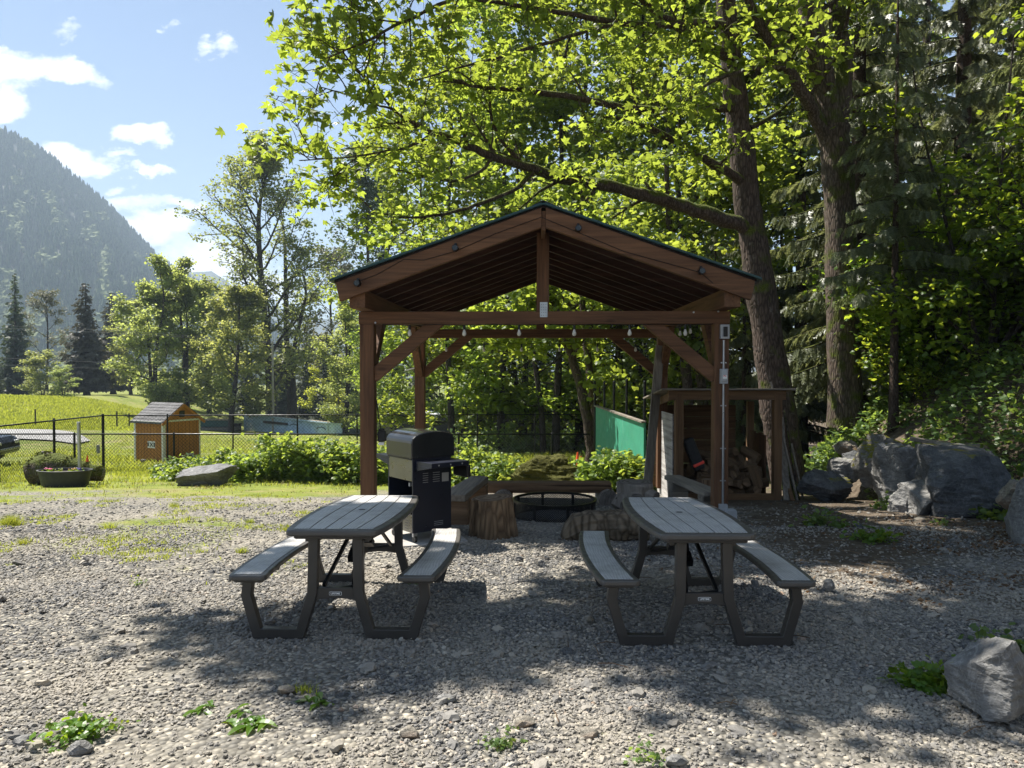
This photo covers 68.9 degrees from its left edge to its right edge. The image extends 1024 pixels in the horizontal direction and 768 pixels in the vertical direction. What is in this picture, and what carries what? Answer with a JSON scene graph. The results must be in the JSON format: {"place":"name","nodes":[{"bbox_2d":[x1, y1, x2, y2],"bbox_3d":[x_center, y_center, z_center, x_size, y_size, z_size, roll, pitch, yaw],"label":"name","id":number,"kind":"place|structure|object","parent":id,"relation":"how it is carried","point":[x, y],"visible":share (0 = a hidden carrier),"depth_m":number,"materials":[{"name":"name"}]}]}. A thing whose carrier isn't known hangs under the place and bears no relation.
{"place":"outdoors","nodes":[
{"label":"outdoors","id":0,"kind":"place"},
{"bbox_2d":[0,137,412,384],"bbox_3d":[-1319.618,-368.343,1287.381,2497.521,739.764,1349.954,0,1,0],"label":"mountain","id":1,"kind":"structure","parent":0,"point":[71,213],"depth_m":1259.98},
{"bbox_2d":[0,125,278,384],"bbox_3d":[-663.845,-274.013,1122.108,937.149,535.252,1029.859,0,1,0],"label":"mountain forest","id":2,"kind":"object","parent":1,"relation":"on","point":[102,217],"visible":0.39,"depth_m":1126.52,"materials":[{"name":"plant"}]},
{"bbox_2d":[189,271,555,372],"bbox_3d":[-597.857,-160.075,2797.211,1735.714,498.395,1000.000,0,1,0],"label":"distant ridge","id":3,"kind":"structure","parent":0,"point":[318,330],"depth_m":2657.59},
{"bbox_2d":[0,0,1022,370],"label":"sky","id":4,"kind":"structure","parent":0,"point":[131,96],"materials":[{"name":"blue"}]},
{"bbox_2d":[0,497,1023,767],"bbox_3d":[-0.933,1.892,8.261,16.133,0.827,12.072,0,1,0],"label":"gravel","id":5,"kind":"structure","parent":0,"point":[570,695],"depth_m":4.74,"materials":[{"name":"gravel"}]},
{"bbox_2d":[944,636,1023,721],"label":"boulder","id":6,"kind":"object","parent":5,"relation":"on","point":[984,677],"visible":1,"depth_m":3.65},
{"bbox_2d":[0,316,1023,767],"bbox_3d":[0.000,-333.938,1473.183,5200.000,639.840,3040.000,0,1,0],"label":"ground","id":7,"kind":"structure","parent":0,"point":[166,742],"depth_m":5.12,"materials":[{"name":"gravel"}]},
{"bbox_2d":[0,273,43,394],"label":"fir tree","id":8,"kind":"object","parent":7,"relation":"on","point":[10,377],"visible":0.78,"depth_m":129.17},
{"bbox_2d":[12,349,68,395],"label":"young tree","id":9,"kind":"object","parent":7,"relation":"on","point":[33,363],"visible":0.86,"depth_m":107.39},
{"bbox_2d":[20,287,72,392],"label":"bare tree","id":10,"kind":"object","parent":7,"relation":"on","point":[49,296],"visible":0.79,"depth_m":139.41,"materials":[{"name":"green plant"}]},
{"bbox_2d":[45,365,82,395],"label":"young tree","id":11,"kind":"object","parent":7,"relation":"on","point":[59,375],"visible":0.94,"depth_m":105.75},
{"bbox_2d":[23,453,105,484],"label":"bush","id":12,"kind":"object","parent":7,"relation":"on","point":[31,466],"visible":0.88,"depth_m":18.17,"materials":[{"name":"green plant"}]},
{"bbox_2d":[36,467,92,486],"bbox_3d":[-10.508,2.181,17.551,1.260,0.446,0.781,0,1,0],"label":"stock tank planter","id":13,"kind":"object","parent":7,"relation":"on","point":[66,477],"visible":0.98,"depth_m":17.28,"materials":[{"name":"grey metal"}]},
{"bbox_2d":[27,703,118,754],"bbox_3d":[-2.036,1.621,3.504,0.361,0.137,0.349,0,1,0],"label":"weed plant","id":14,"kind":"object","parent":7,"relation":"on","point":[81,730],"visible":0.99,"depth_m":3.50,"materials":[{"name":"green plant"}]},
{"bbox_2d":[50,283,118,394],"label":"fir tree","id":15,"kind":"object","parent":7,"relation":"on","point":[88,348],"visible":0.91,"depth_m":121.05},
{"bbox_2d":[97,293,137,393],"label":"fir tree","id":16,"kind":"object","parent":7,"relation":"on","point":[106,341],"visible":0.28,"depth_m":139.15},
{"bbox_2d":[101,298,166,394],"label":"maple tree","id":17,"kind":"object","parent":7,"relation":"on","point":[119,348],"visible":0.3,"depth_m":127.69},
{"bbox_2d":[99,252,196,404],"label":"maple tree","id":18,"kind":"object","parent":7,"relation":"on","point":[153,298],"visible":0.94,"depth_m":99.05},
{"bbox_2d":[130,402,205,461],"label":"garden shed","id":19,"kind":"structure","parent":7,"relation":"on","point":[159,408],"depth_m":29.89,"materials":[{"name":"orange"}]},
{"bbox_2d":[150,452,220,480],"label":"bramble shrub","id":20,"kind":"object","parent":7,"relation":"on","point":[175,462],"visible":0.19,"depth_m":20.06,"materials":[{"name":"green plant"}]},
{"bbox_2d":[146,255,232,407],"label":"maple tree","id":21,"kind":"object","parent":7,"relation":"on","point":[195,332],"visible":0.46,"depth_m":102.61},
{"bbox_2d":[1,467,387,551],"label":"dry grass","id":22,"kind":"structure","parent":7,"relation":"on","point":[170,491],"depth_m":16.66,"materials":[{"name":"plant"}]},
{"bbox_2d":[169,277,233,413],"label":"maple tree","id":23,"kind":"object","parent":7,"relation":"on","point":[223,382],"visible":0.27,"depth_m":115.99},
{"bbox_2d":[175,463,238,485],"bbox_3d":[-7.308,2.190,17.841,1.318,0.543,0.911,0,1,0],"label":"slab rock","id":24,"kind":"object","parent":7,"relation":"on","point":[219,474],"visible":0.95,"depth_m":17.66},
{"bbox_2d":[180,281,286,431],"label":"maple tree","id":25,"kind":"object","parent":7,"relation":"on","point":[247,301],"visible":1,"depth_m":93.84,"materials":[{"name":"plant"}]},
{"bbox_2d":[222,715,277,735],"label":"weed plant","id":26,"kind":"object","parent":7,"relation":"on","point":[260,722],"visible":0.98,"depth_m":3.65,"materials":[{"name":"green plant"}]},
{"bbox_2d":[223,433,297,482],"bbox_3d":[-6.713,2.242,20.176,3.039,1.844,2.883,-1,2,-35],"label":"bramble shrub","id":27,"kind":"object","parent":7,"relation":"on","point":[244,463],"visible":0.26,"depth_m":19.15,"materials":[{"name":"green plant"}]},
{"bbox_2d":[164,130,362,414],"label":"maple tree","id":28,"kind":"object","parent":7,"relation":"on","point":[282,366],"visible":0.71,"depth_m":110.14,"materials":[{"name":"green plant"}]},
{"bbox_2d":[233,431,335,482],"bbox_3d":[-5.656,2.254,19.877,3.472,2.120,3.136,1,1,31],"label":"bramble shrub","id":29,"kind":"object","parent":7,"relation":"on","point":[271,467],"visible":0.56,"depth_m":19.02,"materials":[{"name":"green plant"}]},
{"bbox_2d":[238,186,344,417],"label":"maple tree","id":30,"kind":"object","parent":7,"relation":"on","point":[291,388],"visible":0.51,"depth_m":116.41,"materials":[{"name":"green plant"}]},
{"bbox_2d":[0,413,585,481],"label":"chain link fence","id":31,"kind":"object","parent":7,"relation":"on","point":[102,416],"visible":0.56,"depth_m":25.32,"materials":[{"name":"black metal"}]},
{"bbox_2d":[244,414,341,432],"bbox_3d":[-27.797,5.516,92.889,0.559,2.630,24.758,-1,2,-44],"label":"shipping container","id":32,"kind":"object","parent":7,"relation":"on","point":[326,427],"visible":0.54,"depth_m":92.86,"materials":[{"name":"blue metal"}]},
{"bbox_2d":[0,432,589,470],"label":"chain link fence","id":33,"kind":"object","parent":7,"relation":"on","point":[333,434],"visible":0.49,"depth_m":23.67,"materials":[{"name":"black metal"}]},
{"bbox_2d":[0,394,614,590],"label":"grass","id":34,"kind":"structure","parent":7,"relation":"on","point":[60,400],"depth_m":28.52,"materials":[{"name":"plant"}]},
{"bbox_2d":[296,327,320,418],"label":"fir tree","id":35,"kind":"object","parent":7,"relation":"on","point":[303,384],"visible":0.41,"depth_m":129.15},
{"bbox_2d":[297,334,341,412],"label":"maple tree","id":36,"kind":"object","parent":7,"relation":"on","point":[311,395],"visible":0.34,"depth_m":126.66,"materials":[{"name":"green plant"}]},
{"bbox_2d":[292,241,358,422],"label":"bare tree","id":37,"kind":"object","parent":7,"relation":"on","point":[331,325],"visible":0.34,"depth_m":123.56,"materials":[{"name":"green plant"}]},
{"bbox_2d":[273,433,385,484],"bbox_3d":[-4.351,2.157,19.352,3.566,2.025,3.630,0,1,0],"label":"bramble shrub","id":38,"kind":"object","parent":7,"relation":"on","point":[325,454],"visible":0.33,"depth_m":18.60,"materials":[{"name":"green plant"}]},
{"bbox_2d":[307,295,359,432],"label":"maple tree","id":39,"kind":"object","parent":7,"relation":"on","point":[346,318],"visible":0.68,"depth_m":84.64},
{"bbox_2d":[229,495,460,639],"bbox_3d":[-1.165,1.345,5.786,1.477,0.745,1.830,0,-1,1],"label":"picnic table","id":40,"kind":"object","parent":7,"relation":"on","point":[361,521],"visible":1,"depth_m":5.04,"materials":[{"name":"grey plastic"}]},
{"bbox_2d":[315,448,387,484],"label":"bramble shrub","id":41,"kind":"object","parent":7,"relation":"on","point":[353,471],"visible":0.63,"depth_m":18.11,"materials":[{"name":"green plant"}]},
{"bbox_2d":[324,135,396,398],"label":"cottonwood tree","id":42,"kind":"object","parent":7,"relation":"on","point":[366,182],"visible":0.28,"depth_m":90.79,"materials":[{"name":"green plant"}]},
{"bbox_2d":[344,325,442,431],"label":"maple tree","id":43,"kind":"object","parent":7,"relation":"on","point":[350,341],"visible":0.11,"depth_m":68.73,"materials":[{"name":"green plant"}]},
{"bbox_2d":[311,94,491,431],"bbox_3d":[-4.756,-5.824,40.161,9.245,19.777,9.267,1,2,37],"label":"maple tree","id":44,"kind":"object","parent":7,"relation":"on","point":[408,397],"visible":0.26,"depth_m":38.92,"materials":[{"name":"green plant"}]},
{"bbox_2d":[373,528,467,546],"bbox_3d":[-1.205,1.780,8.640,1.150,0.070,1.050,0,1,-20],"label":"paver","id":45,"kind":"object","parent":7,"relation":"on","point":[423,538],"visible":0.14,"depth_m":8.43,"materials":[{"name":"concrete"}]},
{"bbox_2d":[377,428,470,542],"bbox_3d":[-1.023,1.133,8.580,0.635,1.228,1.250,-1,2,-38],"label":"gas grill","id":46,"kind":"object","parent":45,"relation":"on","point":[420,462],"visible":0.88,"depth_m":8.33,"materials":[{"name":"black metal"}]},
{"bbox_2d":[340,0,570,441],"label":"maple tree","id":47,"kind":"object","parent":7,"relation":"on","point":[474,408],"visible":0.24,"depth_m":35.97,"materials":[{"name":"green plant"}]},
{"bbox_2d":[358,45,568,437],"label":"maple tree","id":48,"kind":"object","parent":7,"relation":"on","point":[412,373],"visible":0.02,"depth_m":42.81,"materials":[{"name":"green plant"}]},
{"bbox_2d":[451,475,487,524],"bbox_3d":[-0.634,1.650,10.544,0.377,0.470,1.761,0,1,8],"label":"plank bench","id":49,"kind":"object","parent":7,"relation":"on","point":[465,492],"visible":0.53,"depth_m":9.84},
{"bbox_2d":[347,0,600,449],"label":"maple tree","id":50,"kind":"object","parent":7,"relation":"on","point":[473,12],"visible":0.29,"depth_m":32.48,"materials":[{"name":"green plant"}]},
{"bbox_2d":[451,438,524,486],"bbox_3d":[-0.807,2.014,18.206,2.170,1.435,2.928,1,1,28],"label":"bramble shrub","id":51,"kind":"object","parent":7,"relation":"on","point":[491,465],"visible":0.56,"depth_m":17.93,"materials":[{"name":"green plant"}]},
{"bbox_2d":[468,493,517,539],"bbox_3d":[-0.220,1.572,8.830,0.599,0.507,0.601,0,1,0],"label":"stump seat","id":52,"kind":"object","parent":7,"relation":"on","point":[492,516],"visible":0.78,"depth_m":8.62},
{"bbox_2d":[407,1,633,441],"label":"maple tree","id":53,"kind":"object","parent":7,"relation":"on","point":[520,427],"visible":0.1,"depth_m":39.13,"materials":[{"name":"green plant"}]},
{"bbox_2d":[391,0,689,454],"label":"maple tree","id":54,"kind":"object","parent":7,"relation":"on","point":[469,169],"visible":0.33,"depth_m":31.84,"materials":[{"name":"green plant"}]},
{"bbox_2d":[426,422,655,457],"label":"forest undergrowth","id":55,"kind":"object","parent":7,"relation":"on","point":[506,441],"visible":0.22,"depth_m":33.55,"materials":[{"name":"green plant"}]},
{"bbox_2d":[510,453,577,480],"bbox_3d":[0.706,1.930,15.999,1.519,0.840,0.834,0,1,12],"label":"mossy boulder","id":56,"kind":"object","parent":7,"relation":"on","point":[553,467],"visible":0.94,"depth_m":15.82,"materials":[{"name":"plant"}]},
{"bbox_2d":[329,200,761,507],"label":"timber pavilion","id":57,"kind":"structure","parent":7,"relation":"on","point":[543,245],"depth_m":10.06,"materials":[{"name":"brown wood"}]},
{"bbox_2d":[718,324,729,510],"bbox_3d":[2.814,0.505,9.905,0.125,2.585,0.108,0,1,2],"label":"electrical conduit","id":58,"kind":"object","parent":57,"relation":"attached to","point":[724,334],"visible":0.9,"depth_m":9.89,"materials":[{"name":"metal"}]},
{"bbox_2d":[215,0,879,485],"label":"bigleaf maple","id":59,"kind":"object","parent":7,"relation":"on","point":[745,220],"visible":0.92,"depth_m":12.91,"materials":[{"name":"green plant"}]},
{"bbox_2d":[488,481,615,504],"bbox_3d":[0.630,1.853,12.533,2.246,0.427,0.630,0,1,0],"label":"log bench","id":60,"kind":"object","parent":7,"relation":"on","point":[604,492],"visible":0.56,"depth_m":12.39,"materials":[{"name":"brown wood"}]},
{"bbox_2d":[513,491,596,522],"bbox_3d":[0.596,1.738,10.460,1.178,0.272,1.178,0,1,0],"label":"fire ring","id":61,"kind":"object","parent":7,"relation":"on","point":[540,510],"visible":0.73,"depth_m":10.29,"materials":[{"name":"black metal"}]},
{"bbox_2d":[428,0,691,449],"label":"maple tree","id":62,"kind":"object","parent":7,"relation":"on","point":[543,105],"visible":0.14,"depth_m":33.48,"materials":[{"name":"green plant"}]},
{"bbox_2d":[461,175,672,462],"bbox_3d":[1.473,-2.018,23.140,7.394,9.238,4.514,0,1,0],"label":"maple tree","id":63,"kind":"object","parent":7,"relation":"on","point":[582,385],"visible":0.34,"depth_m":23.18,"materials":[{"name":"green plant"}]},
{"bbox_2d":[456,0,718,433],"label":"maple tree","id":64,"kind":"object","parent":7,"relation":"on","point":[570,106],"visible":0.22,"depth_m":30.35,"materials":[{"name":"green plant"}]},
{"bbox_2d":[497,139,678,420],"bbox_3d":[2.070,-2.679,24.436,6.710,10.574,4.994,-1,1,-29],"label":"maple tree","id":65,"kind":"object","parent":7,"relation":"on","point":[635,164],"visible":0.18,"depth_m":24.45,"materials":[{"name":"green plant"}]},
{"bbox_2d":[571,456,622,490],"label":"leafy shrub","id":66,"kind":"object","parent":7,"relation":"on","point":[586,473],"visible":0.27,"depth_m":16.08,"materials":[{"name":"green plant"}]},
{"bbox_2d":[560,509,649,540],"bbox_3d":[1.058,1.648,8.605,1.009,0.372,0.493,0,1,0],"label":"sitting log","id":67,"kind":"object","parent":7,"relation":"on","point":[619,525],"visible":0.56,"depth_m":8.42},
{"bbox_2d":[574,445,644,490],"bbox_3d":[2.217,2.036,16.666,2.244,1.345,2.042,1,2,37],"label":"leafy shrub","id":68,"kind":"object","parent":7,"relation":"on","point":[612,466],"visible":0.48,"depth_m":15.98,"materials":[{"name":"green plant"}]},
{"bbox_2d":[594,405,645,457],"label":"green wall","id":69,"kind":"structure","parent":7,"relation":"on","point":[618,431],"depth_m":20.00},
{"bbox_2d":[611,479,659,509],"bbox_3d":[1.872,1.732,11.415,0.744,0.471,0.766,0,1,0],"label":"root stump","id":70,"kind":"object","parent":7,"relation":"on","point":[634,487],"visible":0.57,"depth_m":11.22,"materials":[{"name":"grey wood"}]},
{"bbox_2d":[533,1,741,445],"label":"maple tree","id":71,"kind":"object","parent":7,"relation":"on","point":[606,87],"visible":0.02,"depth_m":35.84,"materials":[{"name":"green plant"}]},
{"bbox_2d":[644,345,662,481],"bbox_3d":[2.675,0.701,14.118,0.144,2.891,0.670,1,2,39],"label":"leaning board","id":72,"kind":"object","parent":7,"relation":"on","point":[653,424],"visible":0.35,"depth_m":14.10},
{"bbox_2d":[540,0,815,416],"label":"maple tree","id":73,"kind":"object","parent":7,"relation":"on","point":[696,80],"visible":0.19,"depth_m":27.66,"materials":[{"name":"green plant"}]},
{"bbox_2d":[559,0,811,423],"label":"maple tree","id":74,"kind":"object","parent":7,"relation":"on","point":[667,66],"visible":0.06,"depth_m":28.95,"materials":[{"name":"green plant"}]},
{"bbox_2d":[664,475,710,504],"bbox_3d":[2.664,1.699,11.063,0.310,0.470,1.650,0,1,-8],"label":"plank bench","id":75,"kind":"object","parent":7,"relation":"on","point":[679,486],"visible":0.43,"depth_m":11.19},
{"bbox_2d":[592,127,788,404],"bbox_3d":[4.902,-3.331,22.121,6.647,8.685,5.300,0,1,0],"label":"maple tree","id":76,"kind":"object","parent":7,"relation":"on","point":[716,180],"visible":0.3,"depth_m":22.21,"materials":[{"name":"green plant"}]},
{"bbox_2d":[579,497,815,645],"bbox_3d":[1.265,1.341,5.646,1.477,0.745,1.830,0,-1,1],"label":"picnic table","id":77,"kind":"object","parent":7,"relation":"on","point":[677,525],"visible":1,"depth_m":4.89,"materials":[{"name":"grey plastic"}]},
{"bbox_2d":[612,108,813,404],"bbox_3d":[5.384,-3.505,22.681,7.630,9.115,4.519,0,1,0],"label":"maple tree","id":78,"kind":"object","parent":7,"relation":"on","point":[698,339],"visible":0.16,"depth_m":22.80,"materials":[{"name":"green plant"}]},
{"bbox_2d":[643,388,795,499],"bbox_3d":[3.863,1.168,14.273,2.390,2.222,1.913,0,1,0],"label":"firewood shelter","id":79,"kind":"object","parent":7,"relation":"on","point":[677,427],"visible":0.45,"depth_m":13.54,"materials":[{"name":"brown wood"}]},
{"bbox_2d":[628,0,827,420],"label":"maple tree","id":80,"kind":"object","parent":7,"relation":"on","point":[800,229],"visible":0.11,"depth_m":25.85,"materials":[{"name":"green plant"}]},
{"bbox_2d":[643,0,823,422],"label":"maple tree","id":81,"kind":"object","parent":7,"relation":"on","point":[755,105],"visible":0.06,"depth_m":30.70,"materials":[{"name":"green plant"}]},
{"bbox_2d":[694,198,807,472],"bbox_3d":[7.591,-2.366,24.030,3.606,11.176,3.988,0,1,-7],"label":"cedar tree","id":82,"kind":"object","parent":7,"relation":"on","point":[738,341],"visible":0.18,"depth_m":23.81,"materials":[{"name":"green plant"}]},
{"bbox_2d":[518,502,1023,733],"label":"leaf litter","id":83,"kind":"object","parent":7,"relation":"on","point":[950,582],"visible":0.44,"depth_m":7.71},
{"bbox_2d":[653,0,896,427],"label":"bigleaf maple","id":84,"kind":"object","parent":7,"relation":"on","point":[825,101],"visible":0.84,"depth_m":16.50,"materials":[{"name":"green plant"}]},
{"bbox_2d":[729,1,871,464],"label":"cedar tree","id":85,"kind":"object","parent":7,"relation":"on","point":[806,411],"visible":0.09,"depth_m":26.72,"materials":[{"name":"green plant"}]},
{"bbox_2d":[796,469,852,500],"bbox_3d":[5.572,1.805,13.381,0.904,0.583,0.871,0,1,0],"label":"boulder","id":86,"kind":"object","parent":7,"relation":"on","point":[821,485],"visible":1,"depth_m":13.18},
{"bbox_2d":[788,505,866,527],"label":"weed plant","id":87,"kind":"object","parent":7,"relation":"on","point":[816,518],"visible":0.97,"depth_m":9.58,"materials":[{"name":"green plant"}]},
{"bbox_2d":[826,457,858,483],"bbox_3d":[6.106,1.597,13.715,0.527,0.468,0.503,0,1,0],"label":"boulder","id":88,"kind":"object","parent":7,"relation":"on","point":[841,466],"visible":0.63,"depth_m":13.57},
{"bbox_2d":[752,0,974,437],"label":"cedar tree","id":89,"kind":"object","parent":7,"relation":"on","point":[814,375],"visible":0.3,"depth_m":18.25,"materials":[{"name":"green plant"}]},
{"bbox_2d":[839,521,903,544],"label":"weed plant","id":90,"kind":"object","parent":7,"relation":"on","point":[881,536],"visible":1,"depth_m":8.45,"materials":[{"name":"green plant"}]},
{"bbox_2d":[851,433,914,488],"bbox_3d":[6.475,1.329,13.037,1.065,0.963,0.842,0,1,0],"label":"boulder","id":91,"kind":"object","parent":7,"relation":"on","point":[861,465],"visible":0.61,"depth_m":12.87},
{"bbox_2d":[871,442,917,504],"bbox_3d":[6.239,1.611,12.080,0.816,1.376,0.897,0,1,0],"label":"boulder","id":92,"kind":"object","parent":7,"relation":"on","point":[894,465],"visible":0.53,"depth_m":11.86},
{"bbox_2d":[813,0,996,433],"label":"cedar tree","id":93,"kind":"object","parent":7,"relation":"on","point":[885,172],"visible":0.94,"depth_m":14.95,"materials":[{"name":"green plant"}]},
{"bbox_2d":[801,157,1011,380],"bbox_3d":[9.364,-2.149,16.157,5.798,5.256,3.797,0,1,20],"label":"vine maple","id":94,"kind":"object","parent":7,"relation":"on","point":[885,328],"visible":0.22,"depth_m":16.05,"materials":[{"name":"green plant"}]},
{"bbox_2d":[849,314,972,404],"bbox_3d":[8.484,-0.552,15.905,2.615,2.379,2.586,0,1,0],"label":"hazel bush","id":95,"kind":"object","parent":7,"relation":"on","point":[931,373],"visible":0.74,"depth_m":15.72,"materials":[{"name":"green plant"}]},
{"bbox_2d":[803,296,1023,498],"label":"undergrowth","id":96,"kind":"object","parent":7,"relation":"on","point":[875,413],"visible":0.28,"depth_m":13.56,"materials":[{"name":"green plant"}]},
{"bbox_2d":[897,479,932,514],"bbox_3d":[6.141,1.718,11.029,0.577,0.609,0.741,0,1,0],"label":"boulder","id":97,"kind":"object","parent":7,"relation":"on","point":[918,498],"visible":0.44,"depth_m":10.92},
{"bbox_2d":[877,654,955,696],"bbox_3d":[2.325,1.610,4.170,0.501,0.193,0.391,1,1,34],"label":"weed plant","id":98,"kind":"object","parent":7,"relation":"on","point":[929,681],"visible":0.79,"depth_m":4.11,"materials":[{"name":"green plant"}]},
{"bbox_2d":[866,0,986,360],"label":"cedar tree","id":99,"kind":"object","parent":7,"relation":"on","point":[925,116],"visible":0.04,"depth_m":29.58,"materials":[{"name":"green plant"}]},
{"bbox_2d":[832,3,1023,369],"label":"vine maple","id":100,"kind":"object","parent":7,"relation":"on","point":[962,338],"visible":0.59,"depth_m":14.32,"materials":[{"name":"green plant"}]},
{"bbox_2d":[852,128,1023,344],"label":"hazel bush","id":101,"kind":"object","parent":7,"relation":"on","point":[983,157],"visible":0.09,"depth_m":15.12,"materials":[{"name":"green plant"}]},
{"bbox_2d":[868,0,1023,245],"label":"cedar tree","id":102,"kind":"object","parent":7,"relation":"on","point":[962,18],"visible":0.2,"depth_m":19.20,"materials":[{"name":"green plant"}]},
{"bbox_2d":[881,243,1023,360],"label":"hazel bush","id":103,"kind":"object","parent":7,"relation":"on","point":[1002,331],"visible":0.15,"depth_m":15.17,"materials":[{"name":"green plant"}]},
{"bbox_2d":[914,443,1011,517],"bbox_3d":[6.660,1.593,10.842,1.428,1.370,1.280,0,1,0],"label":"boulder","id":104,"kind":"object","parent":7,"relation":"on","point":[960,479],"visible":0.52,"depth_m":10.50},
{"bbox_2d":[936,0,1023,295],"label":"cedar tree","id":105,"kind":"object","parent":7,"relation":"on","point":[999,76],"visible":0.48,"depth_m":14.76,"materials":[{"name":"green plant"}]},
{"bbox_2d":[941,0,1023,199],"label":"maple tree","id":106,"kind":"object","parent":7,"relation":"on","point":[997,47],"visible":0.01,"depth_m":25.68,"materials":[{"name":"green plant"}]},
{"bbox_2d":[948,162,1023,331],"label":"hazel bush","id":107,"kind":"object","parent":7,"relation":"on","point":[1012,234],"visible":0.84,"depth_m":13.40,"materials":[{"name":"green plant"}]},
{"bbox_2d":[958,622,1023,651],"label":"weed plant","id":108,"kind":"object","parent":7,"relation":"on","point":[981,633],"visible":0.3,"depth_m":4.75,"materials":[{"name":"green plant"}]},
{"bbox_2d":[1004,478,1023,543],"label":"boulder","id":109,"kind":"object","parent":7,"relation":"on","point":[1014,520],"visible":0.69,"depth_m":8.44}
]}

